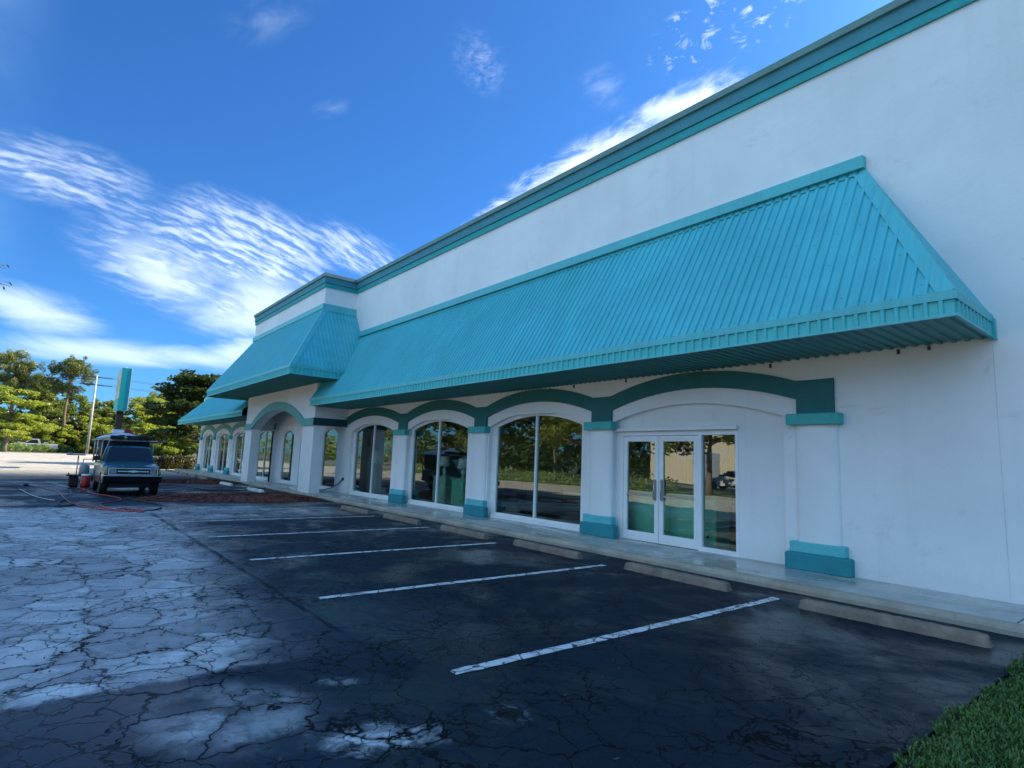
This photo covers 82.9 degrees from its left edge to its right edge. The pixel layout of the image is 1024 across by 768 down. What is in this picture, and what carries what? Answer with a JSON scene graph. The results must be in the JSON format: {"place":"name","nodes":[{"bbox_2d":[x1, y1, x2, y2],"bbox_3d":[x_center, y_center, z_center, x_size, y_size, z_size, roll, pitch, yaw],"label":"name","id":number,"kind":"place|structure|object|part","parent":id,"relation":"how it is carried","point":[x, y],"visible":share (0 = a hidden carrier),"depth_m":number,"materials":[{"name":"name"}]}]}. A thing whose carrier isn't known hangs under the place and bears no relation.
{"place":"outdoors","nodes":[
{"label":"outdoors","id":0,"kind":"place"},
{"bbox_2d":[7,450,196,456],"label":"road","id":1,"kind":"structure","parent":0,"point":[95,452],"depth_m":120.17,"materials":[{"name":"grey asphalt"}]},
{"bbox_2d":[8,439,57,451],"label":"pickup truck","id":2,"kind":"object","parent":1,"relation":"on","point":[36,441],"visible":0.4,"depth_m":108.47,"materials":[{"name":"silver metal"}]},
{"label":"side window","id":3,"kind":"part","parent":2,"relation":"part of","materials":[{"name":"black glass"}]},
{"bbox_2d":[79,374,111,453],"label":"utility pole","id":4,"kind":"object","parent":1,"relation":"on","point":[89,429],"visible":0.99,"depth_m":110.99,"materials":[{"name":"wood"}]},
{"bbox_2d":[371,450,382,462],"bbox_3d":[-5.502,2.936,23.656,0.300,0.515,0.500,8,-10,-38],"label":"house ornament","id":5,"kind":"object","parent":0,"point":[378,456],"visible":0.82,"depth_m":23.47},
{"bbox_2d":[0,0,893,448],"label":"sky","id":6,"kind":"structure","parent":0,"point":[172,171],"materials":[{"name":"blue"}]},
{"bbox_2d":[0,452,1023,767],"bbox_3d":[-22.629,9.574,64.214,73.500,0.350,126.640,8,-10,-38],"label":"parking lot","id":7,"kind":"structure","parent":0,"point":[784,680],"depth_m":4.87,"materials":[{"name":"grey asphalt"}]},
{"bbox_2d":[20,489,55,500],"bbox_3d":[-15.014,3.449,18.153,5.376,0.037,0.189,-5,-10,41],"label":"hose","id":8,"kind":"object","parent":7,"relation":"on","point":[37,496],"visible":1,"depth_m":17.28,"materials":[{"name":"grey rubber"}]},
{"bbox_2d":[0,485,145,511],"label":"hose","id":9,"kind":"object","parent":7,"relation":"on","point":[123,510],"visible":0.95,"depth_m":16.14,"materials":[{"name":"red rubber"}]},
{"bbox_2d":[66,472,80,486],"bbox_3d":[-17.084,3.718,22.574,0.480,0.515,0.620,8,-10,-38],"label":"tool bin","id":10,"kind":"object","parent":7,"relation":"on","point":[72,480],"visible":0.99,"depth_m":22.39,"materials":[{"name":"black plastic"}]},
{"bbox_2d":[54,500,93,507],"bbox_3d":[-11.962,3.215,15.531,2.553,0.040,0.716,-5,-10,41],"label":"hose","id":11,"kind":"object","parent":7,"relation":"on","point":[72,504],"visible":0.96,"depth_m":15.31,"materials":[{"name":"black rubber"}]},
{"bbox_2d":[66,452,85,484],"bbox_3d":[-17.488,3.401,23.212,0.687,1.298,0.502,8,-10,-38],"label":"work stand","id":12,"kind":"object","parent":7,"relation":"on","point":[70,453],"visible":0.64,"depth_m":23.28,"materials":[{"name":"metal"}]},
{"bbox_2d":[70,488,90,493],"bbox_3d":[-15.102,3.730,20.242,0.552,0.034,2.982,8,-10,-38],"label":"hose","id":13,"kind":"object","parent":7,"relation":"on","point":[84,490],"visible":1,"depth_m":20.14,"materials":[{"name":"rubber"}]},
{"bbox_2d":[79,474,91,487],"bbox_3d":[-16.478,3.711,22.204,0.337,0.501,1.034,4,-8,-15],"label":"cooler","id":14,"kind":"object","parent":7,"relation":"on","point":[85,481],"visible":0.97,"depth_m":22.42,"materials":[{"name":"red plastic"}]},
{"bbox_2d":[78,459,92,485],"bbox_3d":[-17.023,3.549,23.297,0.630,1.064,0.816,8,-10,-38],"label":"pressure washer","id":15,"kind":"object","parent":7,"relation":"on","point":[84,468],"visible":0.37,"depth_m":23.13,"materials":[{"name":"grey plastic"}]},
{"bbox_2d":[81,504,144,511],"bbox_3d":[-10.435,3.228,15.157,2.894,0.034,0.473,-2,-9,29],"label":"hose","id":16,"kind":"object","parent":7,"relation":"on","point":[117,508],"visible":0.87,"depth_m":14.93,"materials":[{"name":"rubber"}]},
{"bbox_2d":[113,367,132,433],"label":"pole sign","id":17,"kind":"object","parent":7,"relation":"on","point":[122,392],"visible":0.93,"depth_m":40.30,"materials":[{"name":"teal metal"}]},
{"bbox_2d":[92,439,165,493],"bbox_3d":[-14.045,2.980,21.250,2.285,1.882,4.905,8,-10,-38],"label":"pickup truck","id":18,"kind":"object","parent":7,"relation":"on","point":[125,463],"visible":0.99,"depth_m":20.10,"materials":[{"name":"teal paint"}]},
{"bbox_2d":[97,433,138,440],"bbox_3d":[-15.093,2.034,22.455,1.600,0.251,1.906,8,-10,-38],"label":"tarp bundle","id":19,"kind":"object","parent":18,"relation":"on","point":[107,436],"visible":0.57,"depth_m":21.79,"materials":[{"name":"plastic"}]},
{"bbox_2d":[111,429,123,432],"bbox_3d":[-15.149,1.828,22.272,0.360,0.140,0.500,8,-10,-38],"label":"plastic box","id":20,"kind":"object","parent":19,"relation":"on","point":[116,431],"visible":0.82,"depth_m":22.07,"materials":[{"name":"white plastic"}]},
{"bbox_2d":[124,429,133,434],"bbox_3d":[-14.959,1.874,22.680,0.350,0.244,0.300,8,-10,-38],"label":"fuel can","id":21,"kind":"object","parent":19,"relation":"on","point":[128,431],"visible":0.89,"depth_m":22.56,"materials":[{"name":"red plastic"}]},
{"bbox_2d":[110,435,127,438],"bbox_3d":[-14.469,1.947,21.352,0.526,0.172,0.400,8,-10,-38],"label":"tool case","id":22,"kind":"object","parent":18,"relation":"on","point":[117,437],"visible":1,"depth_m":21.18,"materials":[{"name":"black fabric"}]},
{"bbox_2d":[126,435,151,440],"bbox_3d":[-13.982,2.034,21.738,0.804,0.182,0.635,8,-10,-38],"label":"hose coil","id":23,"kind":"object","parent":18,"relation":"on","point":[142,438],"visible":1,"depth_m":21.53,"materials":[{"name":"black rubber"}]},
{"bbox_2d":[123,498,161,510],"bbox_3d":[-10.461,3.409,16.524,0.640,0.039,4.274,8,-10,-38],"label":"hose","id":24,"kind":"object","parent":7,"relation":"on","point":[147,502],"visible":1,"depth_m":16.69,"materials":[{"name":"black rubber"}]},
{"bbox_2d":[161,479,243,483],"bbox_3d":[-15.613,4.766,28.543,4.367,0.178,2.378,8,-10,-38],"label":"mulch bed","id":25,"kind":"object","parent":7,"relation":"on","point":[204,481],"visible":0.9,"depth_m":28.03,"materials":[{"name":"brown wood"}]},
{"bbox_2d":[162,484,265,490],"bbox_3d":[-13.202,4.405,24.703,4.185,0.041,3.028,2,-8,-1],"label":"hose","id":26,"kind":"object","parent":7,"relation":"on","point":[209,489],"visible":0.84,"depth_m":23.88,"materials":[{"name":"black rubber"}]},
{"bbox_2d":[219,482,232,485],"bbox_3d":[-13.653,4.760,27.706,0.187,0.116,1.830,9,-10,-40],"label":"wheel stop","id":27,"kind":"object","parent":7,"relation":"on","point":[226,483],"visible":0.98,"depth_m":27.44,"materials":[{"name":"white concrete"}]},
{"bbox_2d":[136,492,328,501],"bbox_3d":[-9.451,3.823,19.786,5.835,0.186,3.219,8,-10,-38],"label":"mulch bed","id":28,"kind":"object","parent":7,"relation":"on","point":[239,497],"visible":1,"depth_m":18.96,"materials":[{"name":"brown wood"}]},
{"bbox_2d":[161,507,331,510],"bbox_3d":[-7.302,3.545,16.448,4.580,0.001,0.126,8,-10,-38],"label":"parking line","id":29,"kind":"object","parent":7,"relation":"on","point":[233,509],"visible":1,"depth_m":15.99,"materials":[{"name":"paint"}]},
{"bbox_2d":[247,487,264,492],"bbox_3d":[-10.623,4.380,24.003,0.189,0.116,1.830,9,-10,-41],"label":"wheel stop","id":30,"kind":"object","parent":7,"relation":"on","point":[255,489],"visible":0.93,"depth_m":23.82,"materials":[{"name":"white concrete"}]},
{"bbox_2d":[181,516,366,521],"bbox_3d":[-5.548,3.333,14.366,4.680,0.001,0.126,8,-10,-38],"label":"parking line","id":31,"kind":"object","parent":7,"relation":"on","point":[281,518],"visible":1,"depth_m":13.94,"materials":[{"name":"paint"}]},
{"bbox_2d":[209,527,427,536],"bbox_3d":[-3.808,3.118,12.261,4.730,0.001,0.125,8,-10,-38],"label":"parking line","id":32,"kind":"object","parent":7,"relation":"on","point":[315,532],"visible":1,"depth_m":11.97,"materials":[{"name":"paint"}]},
{"bbox_2d":[340,505,370,513],"bbox_3d":[-4.579,3.669,16.965,0.189,0.116,1.830,9,-10,-39],"label":"wheel stop","id":33,"kind":"object","parent":7,"relation":"on","point":[355,509],"visible":1,"depth_m":16.79,"materials":[{"name":"concrete"}]},
{"bbox_2d":[249,542,494,559],"bbox_3d":[-2.119,2.893,10.101,4.630,0.001,0.126,8,-10,-38],"label":"parking line","id":34,"kind":"object","parent":7,"relation":"on","point":[367,551],"visible":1,"depth_m":9.83,"materials":[{"name":"paint"}]},
{"bbox_2d":[383,513,421,524],"bbox_3d":[-2.836,3.461,14.913,0.187,0.116,1.830,8,-10,-38],"label":"wheel stop","id":35,"kind":"object","parent":7,"relation":"on","point":[403,519],"visible":1,"depth_m":14.72,"materials":[{"name":"concrete"}]},
{"bbox_2d":[318,565,606,598],"bbox_3d":[-0.335,2.677,7.980,4.730,0.001,0.125,8,-10,-38],"label":"parking line","id":36,"kind":"object","parent":7,"relation":"on","point":[377,591],"visible":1,"depth_m":7.57,"materials":[{"name":"paint"}]},
{"bbox_2d":[439,525,488,538],"bbox_3d":[-1.078,3.237,12.745,0.187,0.116,1.830,8,-10,-36],"label":"wheel stop","id":37,"kind":"object","parent":7,"relation":"on","point":[467,532],"visible":1,"depth_m":12.57,"materials":[{"name":"concrete"}]},
{"bbox_2d":[33,565,1023,766],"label":"leaf litter","id":38,"kind":"object","parent":7,"relation":"on","point":[369,749],"visible":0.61,"depth_m":3.95,"materials":[{"name":"brown plant"}]},
{"bbox_2d":[513,539,582,558],"bbox_3d":[0.623,3.028,10.697,0.188,0.116,1.830,8,-10,-37],"label":"wheel stop","id":39,"kind":"object","parent":7,"relation":"on","point":[565,552],"visible":1,"depth_m":10.53,"materials":[{"name":"concrete"}]},
{"bbox_2d":[174,469,1023,637],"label":"curb","id":40,"kind":"structure","parent":7,"relation":"on","point":[971,621],"depth_m":8.44,"materials":[{"name":"concrete"}]},
{"bbox_2d":[449,597,779,674],"bbox_3d":[1.484,2.473,5.936,4.980,0.001,0.125,8,-10,-38],"label":"parking line","id":41,"kind":"object","parent":7,"relation":"on","point":[484,665],"visible":1,"depth_m":5.38,"materials":[{"name":"paint"}]},
{"bbox_2d":[623,562,731,591],"bbox_3d":[2.372,2.802,8.510,0.188,0.116,1.830,8,-10,-37],"label":"wheel stop","id":42,"kind":"object","parent":7,"relation":"on","point":[702,581],"visible":1,"depth_m":8.35,"materials":[{"name":"concrete"}]},
{"bbox_2d":[798,598,993,648],"bbox_3d":[4.089,2.578,6.347,0.188,0.116,1.830,9,-10,-40],"label":"wheel stop","id":43,"kind":"object","parent":7,"relation":"on","point":[969,637],"visible":1,"depth_m":6.18,"materials":[{"name":"concrete"}]},
{"bbox_2d":[182,469,1023,623],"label":"sidewalk","id":44,"kind":"structure","parent":0,"point":[998,610],"depth_m":9.35,"materials":[{"name":"concrete"}]},
{"bbox_2d":[177,0,1023,604],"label":"shop building","id":45,"kind":"structure","parent":44,"relation":"on","point":[795,280],"depth_m":10.15,"materials":[{"name":"white paint"}]},
{"bbox_2d":[201,433,212,470],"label":"window","id":46,"kind":"structure","parent":45,"relation":"in","point":[208,442],"depth_m":43.66,"materials":[{"name":"clear glass"}]},
{"bbox_2d":[215,432,228,472],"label":"window","id":47,"kind":"structure","parent":45,"relation":"in","point":[223,442],"depth_m":40.06,"materials":[{"name":"clear glass"}]},
{"bbox_2d":[231,431,244,475],"bbox_3d":[-16.916,4.319,36.150,0.210,2.792,3.320,8,-10,-38],"label":"window","id":48,"kind":"structure","parent":45,"relation":"in","point":[236,445],"depth_m":37.00,"materials":[{"name":"white metal"}]},
{"bbox_2d":[256,431,269,480],"bbox_3d":[-13.842,3.973,32.414,0.135,2.720,3.320,8,-10,-38],"label":"window","id":49,"kind":"structure","parent":45,"relation":"in","point":[257,477],"depth_m":32.40,"materials":[{"name":"white metal"}]},
{"bbox_2d":[278,430,291,483],"bbox_3d":[-11.251,3.643,29.060,0.135,2.640,1.760,8,-10,-38],"label":"window","id":50,"kind":"structure","parent":45,"relation":"in","point":[281,481],"depth_m":29.60,"materials":[{"name":"white metal"}]},
{"bbox_2d":[319,428,334,490],"bbox_3d":[-7.815,3.207,24.826,0.135,2.640,1.720,8,-10,-38],"label":"window","id":51,"kind":"structure","parent":45,"relation":"in","point":[321,487],"depth_m":25.35,"materials":[{"name":"white metal"}]},
{"bbox_2d":[319,478,343,490],"bbox_3d":[-7.624,4.151,24.096,2.342,0.610,0.073,-5,-11,44],"label":"wall hose","id":52,"kind":"object","parent":45,"relation":"attached to","point":[332,486],"depth_m":23.81,"materials":[{"name":"black rubber"}]},
{"bbox_2d":[349,421,392,499],"bbox_3d":[-5.283,2.844,21.815,0.210,2.792,3.440,8,-10,-38],"label":"window","id":53,"kind":"structure","parent":45,"relation":"in","point":[372,495],"depth_m":21.94,"materials":[{"name":"white metal"}]},
{"bbox_2d":[367,462,388,494],"bbox_3d":[-5.471,3.836,23.523,0.590,1.290,0.780,8,-10,-38],"label":"cabinet","id":54,"kind":"object","parent":45,"relation":"on","point":[379,478],"visible":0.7,"depth_m":23.27,"materials":[{"name":"grey plastic"}]},
{"bbox_2d":[407,416,468,511],"bbox_3d":[-2.362,2.473,18.215,0.210,2.792,3.440,8,-10,-38],"label":"window","id":55,"kind":"structure","parent":45,"relation":"in","point":[411,501],"depth_m":18.29,"materials":[{"name":"white metal"}]},
{"bbox_2d":[432,476,457,504],"bbox_3d":[-2.278,3.588,19.519,0.540,0.960,0.830,8,-10,-38],"label":"cabinet","id":56,"kind":"object","parent":45,"relation":"on","point":[445,489],"visible":0.72,"depth_m":19.21,"materials":[{"name":"green laminate"}]},
{"bbox_2d":[440,456,451,475],"bbox_3d":[-2.262,2.788,19.647,0.440,0.660,0.440,8,-10,-38],"label":"table lamp","id":57,"kind":"object","parent":56,"relation":"on","point":[445,461],"visible":0.89,"depth_m":19.54,"materials":[{"name":"green fabric"}]},
{"bbox_2d":[451,478,465,506],"bbox_3d":[-1.589,3.542,18.824,0.540,0.920,0.780,8,-10,-38],"label":"cabinet","id":58,"kind":"object","parent":45,"relation":"on","point":[458,492],"visible":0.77,"depth_m":18.61,"materials":[{"name":"green laminate"}]},
{"bbox_2d":[457,458,466,478],"bbox_3d":[-1.573,2.757,18.917,0.440,0.660,0.440,8,-10,-38],"label":"table lamp","id":59,"kind":"object","parent":58,"relation":"on","point":[462,463],"visible":0.85,"depth_m":18.80,"materials":[{"name":"green fabric"}]},
{"bbox_2d":[504,485,527,515],"bbox_3d":[0.092,3.312,16.400,0.680,0.860,0.680,8,-10,-38],"label":"waste bin","id":60,"kind":"object","parent":45,"relation":"on","point":[515,498],"visible":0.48,"depth_m":16.14,"materials":[{"name":"black rubber"}]},
{"bbox_2d":[490,409,583,531],"bbox_3d":[0.565,2.102,14.608,0.210,2.792,3.440,8,-10,-38],"label":"window","id":61,"kind":"structure","parent":45,"relation":"in","point":[495,514],"depth_m":14.63,"materials":[{"name":"white metal"}]},
{"bbox_2d":[563,492,580,523],"bbox_3d":[2.053,3.213,14.836,0.590,0.790,1.580,8,-10,-38],"label":"cabinet","id":62,"kind":"object","parent":45,"relation":"on","point":[572,506],"visible":0.24,"depth_m":15.02,"materials":[{"name":"grey wood"}]},
{"bbox_2d":[623,436,658,542],"bbox_3d":[2.657,2.147,12.002,0.124,2.130,0.905,8,-10,-38],"label":"door leaf","id":63,"kind":"structure","parent":45,"relation":"in","point":[629,534],"depth_m":11.95,"materials":[{"name":"white metal"}]},
{"bbox_2d":[659,435,697,549],"bbox_3d":[3.231,2.074,11.294,0.124,2.130,0.905,8,-10,-38],"label":"door leaf","id":64,"kind":"structure","parent":45,"relation":"in","point":[689,543],"depth_m":11.30,"materials":[{"name":"white metal"}]},
{"bbox_2d":[628,489,731,549],"bbox_3d":[3.108,2.798,12.312,0.570,1.020,3.080,8,-10,-38],"label":"display counter","id":65,"kind":"object","parent":45,"relation":"on","point":[678,517],"visible":0.41,"depth_m":11.57,"materials":[{"name":"green laminate"}]},
{"bbox_2d":[676,435,693,459],"bbox_3d":[3.843,0.921,12.778,0.440,1.500,0.433,8,-10,-38],"label":"pendant lamp","id":66,"kind":"object","parent":45,"relation":"hanging from","point":[685,450],"visible":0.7,"depth_m":12.54,"materials":[{"name":"beige glass"}]},
{"bbox_2d":[708,435,730,461],"bbox_3d":[4.346,0.867,12.158,0.440,1.520,0.433,8,-10,-38],"label":"pendant lamp","id":67,"kind":"object","parent":45,"relation":"hanging from","point":[719,451],"visible":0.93,"depth_m":11.93,"materials":[{"name":"beige glass"}]},
{"bbox_2d":[193,453,1012,767],"bbox_3d":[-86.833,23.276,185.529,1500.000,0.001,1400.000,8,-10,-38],"label":"ground","id":68,"kind":"structure","parent":0,"point":[935,735],"depth_m":3.72,"materials":[{"name":"green plant"}]},
{"bbox_2d":[0,265,11,289],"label":"overhanging tree","id":69,"kind":"object","parent":68,"relation":"on","point":[8,282],"visible":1,"depth_m":9.68,"materials":[{"name":"plant"}]},
{"bbox_2d":[0,427,15,444],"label":"shrubby tree","id":70,"kind":"object","parent":68,"relation":"on","point":[10,441],"visible":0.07,"depth_m":114.09,"materials":[{"name":"green plant"}]},
{"bbox_2d":[0,349,51,445],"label":"pine tree","id":71,"kind":"object","parent":68,"relation":"on","point":[16,367],"visible":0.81,"depth_m":112.28,"materials":[{"name":"green plant"}]},
{"bbox_2d":[0,384,60,451],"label":"broadleaf tree","id":72,"kind":"object","parent":68,"relation":"on","point":[10,399],"visible":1,"depth_m":96.70,"materials":[{"name":"green plant"}]},
{"bbox_2d":[14,426,56,451],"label":"shrubby tree","id":73,"kind":"object","parent":68,"relation":"on","point":[36,434],"visible":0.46,"depth_m":110.70,"materials":[{"name":"green plant"}]},
{"bbox_2d":[15,383,66,424],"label":"broadleaf tree","id":74,"kind":"object","parent":68,"relation":"on","point":[49,396],"visible":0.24,"depth_m":124.02,"materials":[{"name":"green plant"}]},
{"bbox_2d":[31,373,59,450],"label":"pine tree","id":75,"kind":"object","parent":68,"relation":"on","point":[39,376],"visible":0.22,"depth_m":127.39,"materials":[{"name":"green plant"}]},
{"bbox_2d":[0,442,96,453],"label":"hedge","id":76,"kind":"object","parent":68,"relation":"on","point":[11,447],"visible":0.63,"depth_m":106.89,"materials":[{"name":"green plant"}]},
{"bbox_2d":[24,401,74,438],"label":"broadleaf tree","id":77,"kind":"object","parent":68,"relation":"on","point":[51,412],"visible":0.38,"depth_m":119.99,"materials":[{"name":"green plant"}]},
{"bbox_2d":[40,423,80,450],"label":"shrubby tree","id":78,"kind":"object","parent":68,"relation":"on","point":[69,433],"visible":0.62,"depth_m":114.32,"materials":[{"name":"green plant"}]},
{"bbox_2d":[49,415,85,452],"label":"shrubby tree","id":79,"kind":"object","parent":68,"relation":"on","point":[76,424],"visible":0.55,"depth_m":117.16,"materials":[{"name":"green plant"}]},
{"bbox_2d":[40,354,98,452],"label":"pine tree","id":80,"kind":"object","parent":68,"relation":"on","point":[75,367],"visible":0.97,"depth_m":116.04,"materials":[{"name":"green plant"}]},
{"bbox_2d":[53,394,95,421],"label":"broadleaf tree","id":81,"kind":"object","parent":68,"relation":"on","point":[82,400],"visible":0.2,"depth_m":130.09,"materials":[{"name":"green plant"}]},
{"bbox_2d":[76,406,105,441],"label":"broadleaf tree","id":82,"kind":"object","parent":68,"relation":"on","point":[85,412],"visible":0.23,"depth_m":126.64,"materials":[{"name":"green plant"}]},
{"bbox_2d":[71,415,114,452],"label":"shrubby tree","id":83,"kind":"object","parent":68,"relation":"on","point":[102,420],"visible":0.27,"depth_m":122.33,"materials":[{"name":"green plant"}]},
{"bbox_2d":[75,424,113,452],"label":"shrubby tree","id":84,"kind":"object","parent":68,"relation":"on","point":[98,430],"visible":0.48,"depth_m":114.94,"materials":[{"name":"green plant"}]},
{"bbox_2d":[0,451,196,457],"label":"curb","id":85,"kind":"structure","parent":68,"relation":"on","point":[59,453],"depth_m":99.57,"materials":[{"name":"concrete"}]},
{"bbox_2d":[0,419,196,455],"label":"woodland","id":86,"kind":"object","parent":68,"relation":"on","point":[93,443],"depth_m":143.63,"materials":[{"name":"green plant"}]},
{"bbox_2d":[78,400,132,424],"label":"broadleaf tree","id":87,"kind":"object","parent":68,"relation":"on","point":[108,409],"visible":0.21,"depth_m":131.31,"materials":[{"name":"green plant"}]},
{"bbox_2d":[91,398,135,420],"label":"broadleaf tree","id":88,"kind":"object","parent":68,"relation":"on","point":[98,404],"visible":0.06,"depth_m":135.04,"materials":[{"name":"green plant"}]},
{"bbox_2d":[113,422,130,429],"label":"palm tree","id":89,"kind":"object","parent":68,"relation":"on","point":[124,424],"visible":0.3,"depth_m":118.96,"materials":[{"name":"green plant"}]},
{"bbox_2d":[111,421,132,429],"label":"shrubby tree","id":90,"kind":"object","parent":68,"relation":"on","point":[129,426],"visible":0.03,"depth_m":123.79,"materials":[{"name":"green plant"}]},
{"bbox_2d":[133,428,143,434],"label":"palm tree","id":91,"kind":"object","parent":68,"relation":"on","point":[138,429],"visible":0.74,"depth_m":119.61,"materials":[{"name":"green plant"}]},
{"bbox_2d":[125,427,154,446],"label":"shrubby tree","id":92,"kind":"object","parent":68,"relation":"on","point":[132,428],"visible":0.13,"depth_m":121.29,"materials":[{"name":"green plant"}]},
{"bbox_2d":[123,395,167,424],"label":"broadleaf tree","id":93,"kind":"object","parent":68,"relation":"on","point":[139,400],"visible":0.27,"depth_m":133.33,"materials":[{"name":"green plant"}]},
{"bbox_2d":[128,404,173,446],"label":"broadleaf tree","id":94,"kind":"object","parent":68,"relation":"on","point":[144,417],"visible":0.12,"depth_m":126.52,"materials":[{"name":"green plant"}]},
{"bbox_2d":[135,423,167,449],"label":"shrubby tree","id":95,"kind":"object","parent":68,"relation":"on","point":[147,427],"visible":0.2,"depth_m":123.62,"materials":[{"name":"green plant"}]},
{"bbox_2d":[142,391,165,403],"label":"pine tree","id":96,"kind":"object","parent":68,"relation":"on","point":[156,394],"visible":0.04,"depth_m":146.40,"materials":[{"name":"green plant"}]},
{"bbox_2d":[135,397,175,413],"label":"broadleaf tree","id":97,"kind":"object","parent":68,"relation":"on","point":[160,400],"visible":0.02,"depth_m":141.50,"materials":[{"name":"green plant"}]},
{"bbox_2d":[149,447,179,455],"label":"hedge","id":98,"kind":"object","parent":68,"relation":"on","point":[156,452],"visible":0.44,"depth_m":119.77,"materials":[{"name":"green plant"}]},
{"bbox_2d":[153,425,193,453],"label":"shrubby tree","id":99,"kind":"object","parent":68,"relation":"on","point":[171,449],"visible":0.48,"depth_m":120.45,"materials":[{"name":"green plant"}]},
{"bbox_2d":[153,454,196,468],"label":"hedge","id":100,"kind":"object","parent":68,"relation":"on","point":[176,461],"visible":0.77,"depth_m":46.34,"materials":[{"name":"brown plant"}]},
{"bbox_2d":[136,368,220,460],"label":"dark tree","id":101,"kind":"object","parent":68,"relation":"on","point":[182,393],"visible":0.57,"depth_m":53.87,"materials":[{"name":"green plant"}]},
{"bbox_2d":[173,426,198,456],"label":"shrubby tree","id":102,"kind":"object","parent":68,"relation":"on","point":[188,450],"visible":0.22,"depth_m":123.89,"materials":[{"name":"green plant"}]},
{"bbox_2d":[893,651,1023,767],"bbox_3d":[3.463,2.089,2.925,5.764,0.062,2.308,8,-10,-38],"label":"grass","id":103,"kind":"structure","parent":0,"point":[973,737],"depth_m":3.56,"materials":[{"name":"green plant"}]}
]}

